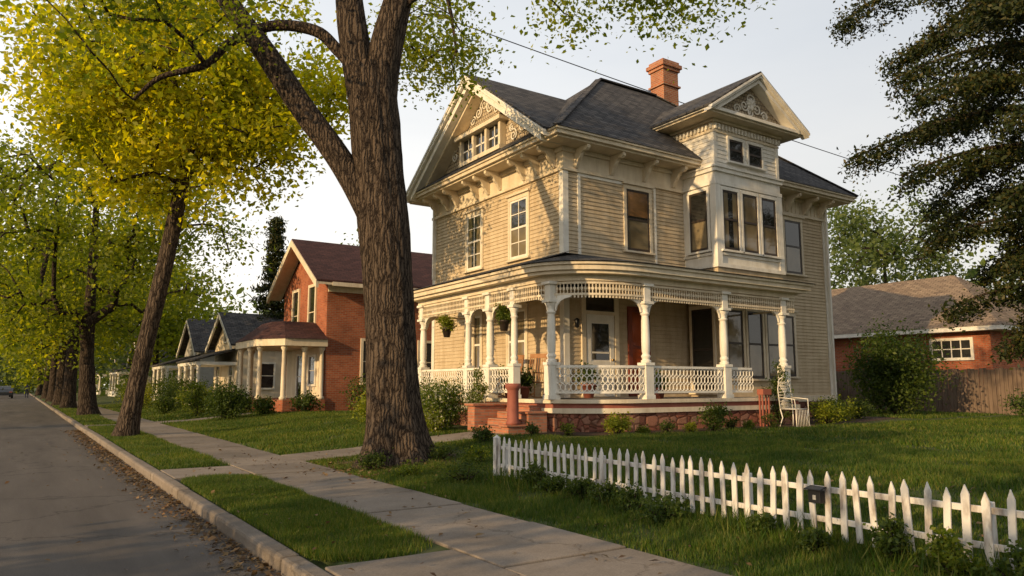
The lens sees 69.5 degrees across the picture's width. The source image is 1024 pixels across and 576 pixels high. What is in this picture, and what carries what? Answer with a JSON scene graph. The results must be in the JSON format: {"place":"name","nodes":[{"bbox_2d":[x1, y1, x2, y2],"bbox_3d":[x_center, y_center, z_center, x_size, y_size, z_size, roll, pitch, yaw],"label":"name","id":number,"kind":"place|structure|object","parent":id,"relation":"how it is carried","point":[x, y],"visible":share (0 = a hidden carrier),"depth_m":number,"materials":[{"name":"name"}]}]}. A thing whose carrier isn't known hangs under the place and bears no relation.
{"place":"outdoors","nodes":[
{"label":"outdoors","id":0,"kind":"place"},
{"bbox_2d":[0,389,281,575],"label":"road","id":1,"kind":"structure","parent":0,"point":[40,520],"depth_m":8.67,"materials":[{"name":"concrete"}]},
{"bbox_2d":[29,393,332,575],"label":"kerb","id":2,"kind":"structure","parent":1,"relation":"on","point":[278,557],"depth_m":7.97,"materials":[{"name":"concrete"}]},
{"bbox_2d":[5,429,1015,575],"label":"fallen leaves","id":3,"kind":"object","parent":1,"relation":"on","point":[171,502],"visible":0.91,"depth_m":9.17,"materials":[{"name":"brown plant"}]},
{"bbox_2d":[285,347,319,397],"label":"porch rear wall","id":4,"kind":"structure","parent":0,"point":[290,374],"depth_m":34.97,"materials":[{"name":"beige paint"}]},
{"bbox_2d":[297,356,314,395],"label":"porch windows","id":5,"kind":"structure","parent":4,"relation":"in","point":[311,373],"depth_m":34.05,"materials":[{"name":"grey glass"}]},
{"bbox_2d":[281,431,503,461],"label":"front path","id":6,"kind":"structure","parent":0,"point":[345,452],"depth_m":15.20,"materials":[{"name":"concrete"}]},
{"bbox_2d":[77,401,731,575],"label":"sidewalk","id":7,"kind":"structure","parent":0,"point":[496,545],"depth_m":7.10,"materials":[{"name":"concrete"}]},
{"bbox_2d":[0,0,1023,384],"label":"sky","id":8,"kind":"structure","parent":0,"point":[834,92],"materials":[{"name":"white"}]},
{"bbox_2d":[22,386,1023,575],"bbox_3d":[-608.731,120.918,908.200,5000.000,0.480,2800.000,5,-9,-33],"label":"ground","id":9,"kind":"structure","parent":0,"point":[103,400],"depth_m":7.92,"materials":[{"name":"green plant"}]},
{"bbox_2d":[0,325,78,395],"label":"maple tree","id":10,"kind":"object","parent":9,"relation":"on","point":[39,388],"visible":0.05,"depth_m":104.17,"materials":[{"name":"green plant"}]},
{"bbox_2d":[0,290,129,398],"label":"maple tree","id":11,"kind":"object","parent":9,"relation":"on","point":[45,388],"visible":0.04,"depth_m":79.64,"materials":[{"name":"green plant"}]},
{"bbox_2d":[0,249,133,401],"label":"maple tree","id":12,"kind":"object","parent":9,"relation":"on","point":[51,386],"visible":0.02,"depth_m":65.73,"materials":[{"name":"green plant"}]},
{"bbox_2d":[0,211,172,405],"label":"maple tree","id":13,"kind":"object","parent":9,"relation":"on","point":[58,389],"visible":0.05,"depth_m":54.02,"materials":[{"name":"green plant"}]},
{"bbox_2d":[0,182,201,407],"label":"maple tree","id":14,"kind":"object","parent":9,"relation":"on","point":[69,391],"visible":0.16,"depth_m":45.33,"materials":[{"name":"green plant"}]},
{"bbox_2d":[0,113,275,414],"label":"maple tree","id":15,"kind":"object","parent":9,"relation":"on","point":[128,250],"visible":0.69,"depth_m":34.59,"materials":[{"name":"green plant"}]},
{"bbox_2d":[108,336,183,396],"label":"house","id":16,"kind":"structure","parent":9,"relation":"on","point":[115,373],"depth_m":77.03,"materials":[{"name":"beige paint"}]},
{"bbox_2d":[82,252,247,389],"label":"garden tree","id":17,"kind":"object","parent":9,"relation":"on","point":[171,334],"visible":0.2,"depth_m":60.91,"materials":[{"name":"green plant"}]},
{"bbox_2d":[148,380,185,406],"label":"garden shrub","id":18,"kind":"object","parent":9,"relation":"on","point":[170,393],"visible":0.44,"depth_m":39.92,"materials":[{"name":"green plant"}]},
{"bbox_2d":[151,393,183,414],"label":"garden shrub","id":19,"kind":"object","parent":9,"relation":"on","point":[163,406],"visible":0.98,"depth_m":34.29,"materials":[{"name":"green plant"}]},
{"bbox_2d":[0,0,350,436],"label":"maple tree","id":20,"kind":"object","parent":9,"relation":"on","point":[246,123],"visible":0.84,"depth_m":20.60,"materials":[{"name":"yellow plant"}]},
{"bbox_2d":[150,318,215,400],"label":"house","id":21,"kind":"structure","parent":9,"relation":"on","point":[196,334],"depth_m":52.78,"materials":[{"name":"grey paint"}]},
{"bbox_2d":[179,376,212,415],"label":"garden shrub","id":22,"kind":"object","parent":9,"relation":"on","point":[198,395],"visible":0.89,"depth_m":30.98,"materials":[{"name":"green plant"}]},
{"bbox_2d":[199,378,254,420],"bbox_3d":[-10.640,4.175,27.594,1.970,1.633,2.004,5,-9,-33],"label":"round bush","id":23,"kind":"object","parent":9,"relation":"on","point":[225,404],"visible":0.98,"depth_m":27.42,"materials":[{"name":"green plant"}]},
{"bbox_2d":[176,312,283,404],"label":"house","id":24,"kind":"structure","parent":9,"relation":"on","point":[229,331],"depth_m":43.86,"materials":[{"name":"beige paint"}]},
{"bbox_2d":[216,337,273,387],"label":"windows","id":25,"kind":"structure","parent":24,"relation":"in","point":[267,369],"depth_m":43.57,"materials":[{"name":"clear glass"}]},
{"bbox_2d":[247,395,279,414],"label":"garden shrub","id":26,"kind":"object","parent":9,"relation":"on","point":[262,406],"visible":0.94,"depth_m":29.20,"materials":[{"name":"green plant"}]},
{"bbox_2d":[248,216,289,320],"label":"spruce tree","id":27,"kind":"object","parent":9,"relation":"on","point":[276,234],"visible":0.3,"depth_m":47.69,"materials":[{"name":"green plant"}]},
{"bbox_2d":[248,398,324,411],"bbox_3d":[-10.625,5.292,33.113,2.600,0.650,5.600,5,-9,-33],"label":"porch base","id":28,"kind":"object","parent":9,"relation":"on","point":[284,406],"visible":0.1,"depth_m":30.70,"materials":[{"name":"brick"}]},
{"bbox_2d":[235,321,327,342],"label":"porch roof","id":29,"kind":"structure","parent":28,"relation":"on","point":[292,329],"depth_m":32.00,"materials":[{"name":"red"}]},
{"bbox_2d":[286,390,324,411],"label":"garden shrub","id":30,"kind":"object","parent":9,"relation":"on","point":[304,402],"visible":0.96,"depth_m":29.99,"materials":[{"name":"green plant"}]},
{"bbox_2d":[339,370,365,410],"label":"garden shrub","id":31,"kind":"object","parent":9,"relation":"on","point":[359,387],"visible":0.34,"depth_m":30.75,"materials":[{"name":"green plant"}]},
{"bbox_2d":[284,262,431,410],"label":"walls","id":32,"kind":"structure","parent":9,"relation":"on","point":[340,320],"depth_m":32.51,"materials":[{"name":"red brick"}]},
{"bbox_2d":[236,240,431,399],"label":"trim","id":33,"kind":"structure","parent":32,"relation":"attached to","point":[293,257],"depth_m":32.64,"materials":[{"name":"beige paint"}]},
{"bbox_2d":[293,287,431,381],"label":"windows","id":34,"kind":"structure","parent":33,"relation":"attached to","point":[311,315],"depth_m":34.03,"materials":[{"name":"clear glass"}]},
{"bbox_2d":[282,239,431,298],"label":"roof","id":35,"kind":"structure","parent":32,"relation":"on","point":[329,262],"depth_m":34.35,"materials":[{"name":"red"}]},
{"bbox_2d":[0,0,777,469],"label":"maple tree","id":36,"kind":"object","parent":9,"relation":"on","point":[368,172],"visible":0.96,"depth_m":13.76,"materials":[{"name":"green plant"}]},
{"bbox_2d":[323,453,458,472],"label":"bare soil","id":37,"kind":"structure","parent":9,"relation":"on","point":[395,467],"depth_m":12.98,"materials":[{"name":"soil"}]},
{"bbox_2d":[353,447,392,470],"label":"border plant","id":38,"kind":"object","parent":37,"relation":"on","point":[368,463],"visible":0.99,"depth_m":12.45,"materials":[{"name":"green plant"}]},
{"bbox_2d":[428,441,464,460],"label":"border plant","id":39,"kind":"object","parent":37,"relation":"on","point":[440,453],"visible":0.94,"depth_m":13.13,"materials":[{"name":"green plant"}]},
{"bbox_2d":[387,458,426,477],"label":"border plant","id":40,"kind":"object","parent":9,"relation":"on","point":[411,470],"visible":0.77,"depth_m":11.34,"materials":[{"name":"green plant"}]},
{"bbox_2d":[422,401,448,433],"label":"flowering bush","id":41,"kind":"object","parent":9,"relation":"on","point":[431,421],"visible":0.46,"depth_m":17.80,"materials":[{"name":"green plant"}]},
{"bbox_2d":[419,371,469,428],"bbox_3d":[-1.877,2.887,18.849,1.969,1.571,1.944,0,-8,3],"label":"flowering bush","id":42,"kind":"object","parent":9,"relation":"on","point":[437,398],"visible":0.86,"depth_m":18.71,"materials":[{"name":"green plant"}]},
{"bbox_2d":[433,450,492,483],"bbox_3d":[-0.686,2.602,10.701,0.748,0.502,0.889,-3,-8,19],"label":"border plant","id":43,"kind":"object","parent":9,"relation":"on","point":[456,475],"visible":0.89,"depth_m":10.62,"materials":[{"name":"green plant"}]},
{"bbox_2d":[461,366,490,410],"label":"flowering bush","id":44,"kind":"object","parent":9,"relation":"on","point":[477,396],"visible":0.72,"depth_m":18.36,"materials":[{"name":"green plant"}]},
{"bbox_2d":[461,444,492,462],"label":"border plant","id":45,"kind":"object","parent":9,"relation":"on","point":[472,454],"visible":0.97,"depth_m":12.54,"materials":[{"name":"green plant"}]},
{"bbox_2d":[468,420,499,441],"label":"flowering bush","id":46,"kind":"object","parent":9,"relation":"on","point":[481,434],"visible":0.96,"depth_m":15.15,"materials":[{"name":"green plant"}]},
{"bbox_2d":[468,405,546,434],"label":"step cheek walls","id":47,"kind":"structure","parent":9,"relation":"on","point":[477,415],"depth_m":17.66,"materials":[{"name":"brick"}]},
{"bbox_2d":[464,402,547,426],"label":"cheek caps","id":48,"kind":"object","parent":47,"relation":"on","point":[504,403],"visible":0.85,"depth_m":17.03,"materials":[{"name":"stone"}]},
{"bbox_2d":[505,383,520,424],"bbox_3d":[0.021,2.636,16.790,0.356,0.924,0.356,5,-9,-33],"label":"terracotta urn pedestal","id":49,"kind":"object","parent":48,"relation":"on","point":[512,403],"visible":1,"depth_m":16.68,"materials":[{"name":"orange ceramic"}]},
{"bbox_2d":[478,406,541,433],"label":"brick steps","id":50,"kind":"structure","parent":9,"relation":"on","point":[498,422],"depth_m":17.38,"materials":[{"name":"red brick"}]},
{"bbox_2d":[0,250,1022,396],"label":"distant trees","id":51,"kind":"object","parent":9,"relation":"on","point":[104,379],"visible":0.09,"depth_m":83.21,"materials":[{"name":"green plant"}]},
{"bbox_2d":[516,460,548,485],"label":"border plant","id":52,"kind":"object","parent":9,"relation":"on","point":[536,473],"visible":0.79,"depth_m":9.91,"materials":[{"name":"green plant"}]},
{"bbox_2d":[532,471,568,494],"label":"border plant","id":53,"kind":"object","parent":9,"relation":"on","point":[556,484],"visible":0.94,"depth_m":9.32,"materials":[{"name":"green plant"}]},
{"bbox_2d":[562,475,596,500],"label":"border plant","id":54,"kind":"object","parent":9,"relation":"on","point":[577,486],"visible":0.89,"depth_m":8.93,"materials":[{"name":"green plant"}]},
{"bbox_2d":[585,478,621,505],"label":"border plant","id":55,"kind":"object","parent":9,"relation":"on","point":[607,487],"visible":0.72,"depth_m":8.56,"materials":[{"name":"green plant"}]},
{"bbox_2d":[434,171,830,397],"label":"siding walls","id":56,"kind":"structure","parent":9,"relation":"on","point":[602,228],"depth_m":22.33,"materials":[{"name":"paint"}]},
{"bbox_2d":[586,314,614,396],"bbox_3d":[2.454,1.871,20.498,0.990,2.260,0.055,5,-9,-33],"label":"front door","id":57,"kind":"structure","parent":56,"relation":"attached to","point":[599,319],"depth_m":20.49,"materials":[{"name":"white paint"}]},
{"bbox_2d":[414,246,812,290],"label":"porch roof","id":58,"kind":"structure","parent":56,"relation":"attached to","point":[563,256],"depth_m":18.81,"materials":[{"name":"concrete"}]},
{"bbox_2d":[627,306,650,395],"bbox_3d":[3.671,1.826,21.298,0.850,2.560,0.050,5,-9,-33],"label":"side door","id":59,"kind":"structure","parent":56,"relation":"attached to","point":[630,309],"depth_m":21.12,"materials":[{"name":"brown wood"}]},
{"bbox_2d":[632,312,641,372],"bbox_3d":[3.661,1.575,21.346,0.550,1.750,0.015,5,-9,-33],"label":"stained glass","id":60,"kind":"object","parent":59,"relation":"attached to","point":[636,331],"visible":0.57,"depth_m":21.31,"materials":[{"name":"red glass"}]},
{"bbox_2d":[607,479,659,514],"bbox_3d":[1.341,2.291,8.053,0.511,0.402,0.635,3,-8,-23],"label":"border plant","id":61,"kind":"object","parent":9,"relation":"on","point":[627,502],"visible":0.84,"depth_m":8.06,"materials":[{"name":"green plant"}]},
{"bbox_2d":[446,401,830,431],"bbox_3d":[4.295,4.128,24.459,13.930,0.700,10.380,5,-9,-33],"label":"stone foundation","id":62,"kind":"object","parent":9,"relation":"on","point":[587,422],"visible":0.19,"depth_m":17.76,"materials":[{"name":"stone"}]},
{"bbox_2d":[454,400,798,407],"bbox_3d":[2.579,3.343,21.753,8.050,0.110,7.700,5,-9,-33],"label":"red band","id":63,"kind":"object","parent":62,"relation":"on","point":[645,405],"visible":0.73,"depth_m":17.71,"materials":[{"name":"brick"}]},
{"bbox_2d":[406,73,856,413],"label":"trim","id":64,"kind":"structure","parent":62,"relation":"on","point":[636,167],"depth_m":21.65,"materials":[{"name":"beige paint"}]},
{"bbox_2d":[454,284,746,304],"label":"porch ceiling","id":65,"kind":"structure","parent":64,"relation":"attached to","point":[583,286],"depth_m":20.21,"materials":[{"name":"beige paint"}]},
{"bbox_2d":[444,89,779,174],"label":"gable walls","id":66,"kind":"structure","parent":64,"relation":"on","point":[486,115],"depth_m":23.22,"materials":[{"name":"beige wood"}]},
{"bbox_2d":[452,94,779,161],"bbox_3d":[3.043,-5.296,23.003,10.850,1.930,3.600,-1,-8,8],"label":"gable ornament","id":67,"kind":"object","parent":66,"relation":"attached to","point":[750,103],"visible":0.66,"depth_m":22.98,"materials":[{"name":"white wood"}]},
{"bbox_2d":[464,124,799,388],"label":"windows","id":68,"kind":"structure","parent":64,"relation":"attached to","point":[702,331],"depth_m":22.20,"materials":[{"name":"clear glass"}]},
{"bbox_2d":[464,125,526,373],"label":"white sashes","id":69,"kind":"object","parent":68,"relation":"attached to","point":[511,230],"visible":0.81,"depth_m":22.41,"materials":[{"name":"paint"}]},
{"bbox_2d":[468,192,800,375],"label":"curtains","id":70,"kind":"object","parent":68,"relation":"attached to","point":[638,234],"visible":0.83,"depth_m":22.37,"materials":[{"name":"fabric"}]},
{"bbox_2d":[628,191,647,218],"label":"blinds","id":71,"kind":"object","parent":68,"relation":"attached to","point":[637,204],"visible":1,"depth_m":21.92,"materials":[{"name":"beige fabric"}]},
{"bbox_2d":[417,71,858,196],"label":"roof","id":72,"kind":"structure","parent":64,"relation":"on","point":[611,109],"depth_m":23.21,"materials":[{"name":"tile"}]},
{"bbox_2d":[646,58,681,105],"bbox_3d":[6.007,-6.803,28.958,1.040,4.150,0.940,5,-9,-33],"label":"chimney","id":73,"kind":"object","parent":72,"relation":"on","point":[663,85],"visible":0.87,"depth_m":28.83,"materials":[{"name":"brick"}]},
{"bbox_2d":[627,119,802,390],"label":"dark sashes","id":74,"kind":"object","parent":64,"relation":"on","point":[730,248],"visible":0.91,"depth_m":22.37,"materials":[{"name":"paint"}]},
{"bbox_2d":[632,485,697,525],"bbox_3d":[1.532,2.234,7.532,0.646,0.392,0.571,5,-9,-33],"label":"border plant","id":75,"kind":"object","parent":9,"relation":"on","point":[666,508],"visible":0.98,"depth_m":7.47,"materials":[{"name":"green plant"}]},
{"bbox_2d":[693,399,731,430],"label":"foundation shrub","id":76,"kind":"object","parent":9,"relation":"on","point":[718,418],"visible":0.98,"depth_m":17.54,"materials":[{"name":"green plant"}]},
{"bbox_2d":[528,416,900,434],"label":"flower bed soil","id":77,"kind":"structure","parent":9,"relation":"on","point":[870,418],"depth_m":19.52,"materials":[{"name":"brown soil"}]},
{"bbox_2d":[601,411,634,434],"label":"yellow shrub","id":78,"kind":"object","parent":77,"relation":"on","point":[617,424],"visible":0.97,"depth_m":16.23,"materials":[{"name":"green plant"}]},
{"bbox_2d":[757,389,771,426],"bbox_3d":[6.711,3.181,19.603,0.350,0.990,0.200,5,-9,-33],"label":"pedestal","id":79,"kind":"object","parent":77,"relation":"on","point":[762,392],"visible":0.82,"depth_m":19.57,"materials":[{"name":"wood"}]},
{"bbox_2d":[805,394,848,423],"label":"foundation shrub","id":80,"kind":"object","parent":77,"relation":"on","point":[825,414],"visible":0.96,"depth_m":20.75,"materials":[{"name":"green plant"}]},
{"bbox_2d":[842,395,879,418],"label":"foundation shrub","id":81,"kind":"object","parent":77,"relation":"on","point":[864,408],"visible":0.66,"depth_m":24.28,"materials":[{"name":"green plant"}]},
{"bbox_2d":[474,461,1021,575],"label":"weeds","id":82,"kind":"object","parent":9,"relation":"on","point":[509,477],"visible":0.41,"depth_m":6.76,"materials":[{"name":"green plant"}]},
{"bbox_2d":[493,435,1023,569],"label":"picket fence","id":83,"kind":"object","parent":9,"relation":"on","point":[988,510],"visible":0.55,"depth_m":6.88,"materials":[{"name":"white paint"}]},
{"bbox_2d":[804,485,825,503],"bbox_3d":[2.683,1.827,6.534,0.103,0.144,0.160,5,-9,-33],"label":"mailbox","id":84,"kind":"object","parent":83,"relation":"attached to","point":[816,494],"visible":1,"depth_m":6.51,"materials":[{"name":"black metal"}]},
{"bbox_2d":[743,509,778,535],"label":"border plant","id":85,"kind":"object","parent":9,"relation":"on","point":[755,522],"visible":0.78,"depth_m":6.78,"materials":[{"name":"green plant"}]},
{"bbox_2d":[761,359,795,424],"bbox_3d":[7.286,2.841,20.085,0.904,1.862,0.960,5,-9,-33],"label":"climbing plant","id":86,"kind":"object","parent":9,"relation":"on","point":[774,391],"visible":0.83,"depth_m":20.01,"materials":[{"name":"green plant"}]},
{"bbox_2d":[777,376,809,426],"bbox_3d":[7.426,3.002,19.499,0.599,1.347,0.590,5,-9,-33],"label":"wire garden chair","id":87,"kind":"object","parent":9,"relation":"on","point":[786,398],"visible":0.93,"depth_m":19.59,"materials":[{"name":"white paint"}]},
{"bbox_2d":[794,525,834,555],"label":"border plant","id":88,"kind":"object","parent":9,"relation":"on","point":[811,538],"visible":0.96,"depth_m":6.07,"materials":[{"name":"green plant"}]},
{"bbox_2d":[862,512,918,561],"bbox_3d":[2.978,1.989,5.862,0.405,0.397,0.370,5,-9,-33],"label":"border plant","id":89,"kind":"object","parent":9,"relation":"on","point":[889,542],"visible":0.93,"depth_m":5.83,"materials":[{"name":"green plant"}]},
{"bbox_2d":[836,313,969,415],"bbox_3d":[14.255,2.807,27.118,4.141,3.836,4.637,2,-8,-12],"label":"bush","id":90,"kind":"object","parent":9,"relation":"on","point":[893,366],"visible":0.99,"depth_m":26.76,"materials":[{"name":"green plant"}]},
{"bbox_2d":[827,180,989,289],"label":"garden tree","id":91,"kind":"object","parent":9,"relation":"on","point":[851,235],"visible":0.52,"depth_m":47.87,"materials":[{"name":"green plant"}]},
{"bbox_2d":[826,0,1023,369],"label":"conifer tree","id":92,"kind":"object","parent":9,"relation":"on","point":[973,89],"visible":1,"depth_m":20.14,"materials":[{"name":"green plant"}]},
{"bbox_2d":[831,275,1023,411],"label":"brick bungalow","id":93,"kind":"object","parent":9,"relation":"on","point":[854,309],"visible":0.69,"depth_m":35.25,"materials":[{"name":"brown"}]},
{"bbox_2d":[932,340,970,357],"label":"windows","id":94,"kind":"structure","parent":93,"relation":"in","point":[964,343],"depth_m":32.51,"materials":[{"name":"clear glass"}]},
{"bbox_2d":[836,367,1023,414],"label":"wooden fence","id":95,"kind":"object","parent":9,"relation":"on","point":[1008,380],"visible":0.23,"depth_m":28.79,"materials":[{"name":"brown wood"}]},
{"bbox_2d":[908,523,989,575],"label":"border plant","id":96,"kind":"object","parent":9,"relation":"on","point":[947,552],"visible":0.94,"depth_m":5.40,"materials":[{"name":"green plant"}]},
{"bbox_2d":[980,538,1023,575],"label":"border plant","id":97,"kind":"object","parent":9,"relation":"on","point":[1015,553],"visible":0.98,"depth_m":5.07,"materials":[{"name":"green plant"}]},
{"bbox_2d":[998,388,1023,416],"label":"bush","id":98,"kind":"object","parent":9,"relation":"on","point":[1020,400],"visible":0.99,"depth_m":25.00,"materials":[{"name":"green plant"}]},
{"bbox_2d":[450,396,753,398],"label":"porch floor","id":99,"kind":"structure","parent":0,"point":[631,397],"depth_m":20.38,"materials":[{"name":"paint"}]},
{"bbox_2d":[520,366,536,398],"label":"potted plant","id":100,"kind":"object","parent":99,"relation":"on","point":[526,381],"visible":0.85,"depth_m":18.77,"materials":[{"name":"green plant"}]},
{"bbox_2d":[521,353,547,397],"bbox_3d":[0.517,2.314,19.549,0.580,1.176,0.958,-5,-9,36],"label":"rocking chair","id":101,"kind":"object","parent":99,"relation":"on","point":[538,356],"visible":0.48,"depth_m":19.78,"materials":[{"name":"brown wood"}]},
{"bbox_2d":[573,359,604,397],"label":"potted plant","id":102,"kind":"object","parent":99,"relation":"on","point":[589,371],"visible":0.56,"depth_m":19.44,"materials":[{"name":"green plant"}]},
{"bbox_2d":[417,281,792,399],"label":"porch columns","id":103,"kind":"structure","parent":99,"relation":"on","point":[551,301],"depth_m":19.18,"materials":[{"name":"white wood"}]},
{"bbox_2d":[435,303,457,337],"bbox_3d":[-1.965,0.929,21.812,0.670,1.051,0.717,5,-9,-33],"label":"hanging basket","id":104,"kind":"object","parent":103,"relation":"hanging from","point":[447,326],"visible":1,"depth_m":21.69,"materials":[{"name":"plant"}]},
{"bbox_2d":[491,292,510,330],"bbox_3d":[-0.185,0.597,19.288,0.626,1.051,0.607,-2,-8,18],"label":"hanging basket","id":105,"kind":"object","parent":103,"relation":"hanging from","point":[504,317],"visible":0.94,"depth_m":19.14,"materials":[{"name":"plant"}]},
{"bbox_2d":[422,365,753,393],"bbox_3d":[1.129,2.413,19.384,4.162,0.655,9.895,22,-23,-71],"label":"porch railing","id":106,"kind":"object","parent":103,"relation":"attached to","point":[662,368],"visible":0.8,"depth_m":18.20,"materials":[{"name":"white wood"}]},
{"bbox_2d":[418,281,794,319],"bbox_3d":[2.578,0.651,22.110,8.090,0.380,7.745,5,-9,-33],"label":"porch fretwork","id":107,"kind":"object","parent":103,"relation":"attached to","point":[528,292],"visible":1,"depth_m":18.94,"materials":[{"name":"white wood"}]},
{"bbox_2d":[415,7,964,195],"bbox_3d":[13.979,-8.106,37.258,61.154,4.335,0.040,4,-9,-29],"label":"overhead cable","id":108,"kind":"object","parent":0,"point":[633,85],"visible":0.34,"depth_m":31.34,"materials":[{"name":"rubber"}]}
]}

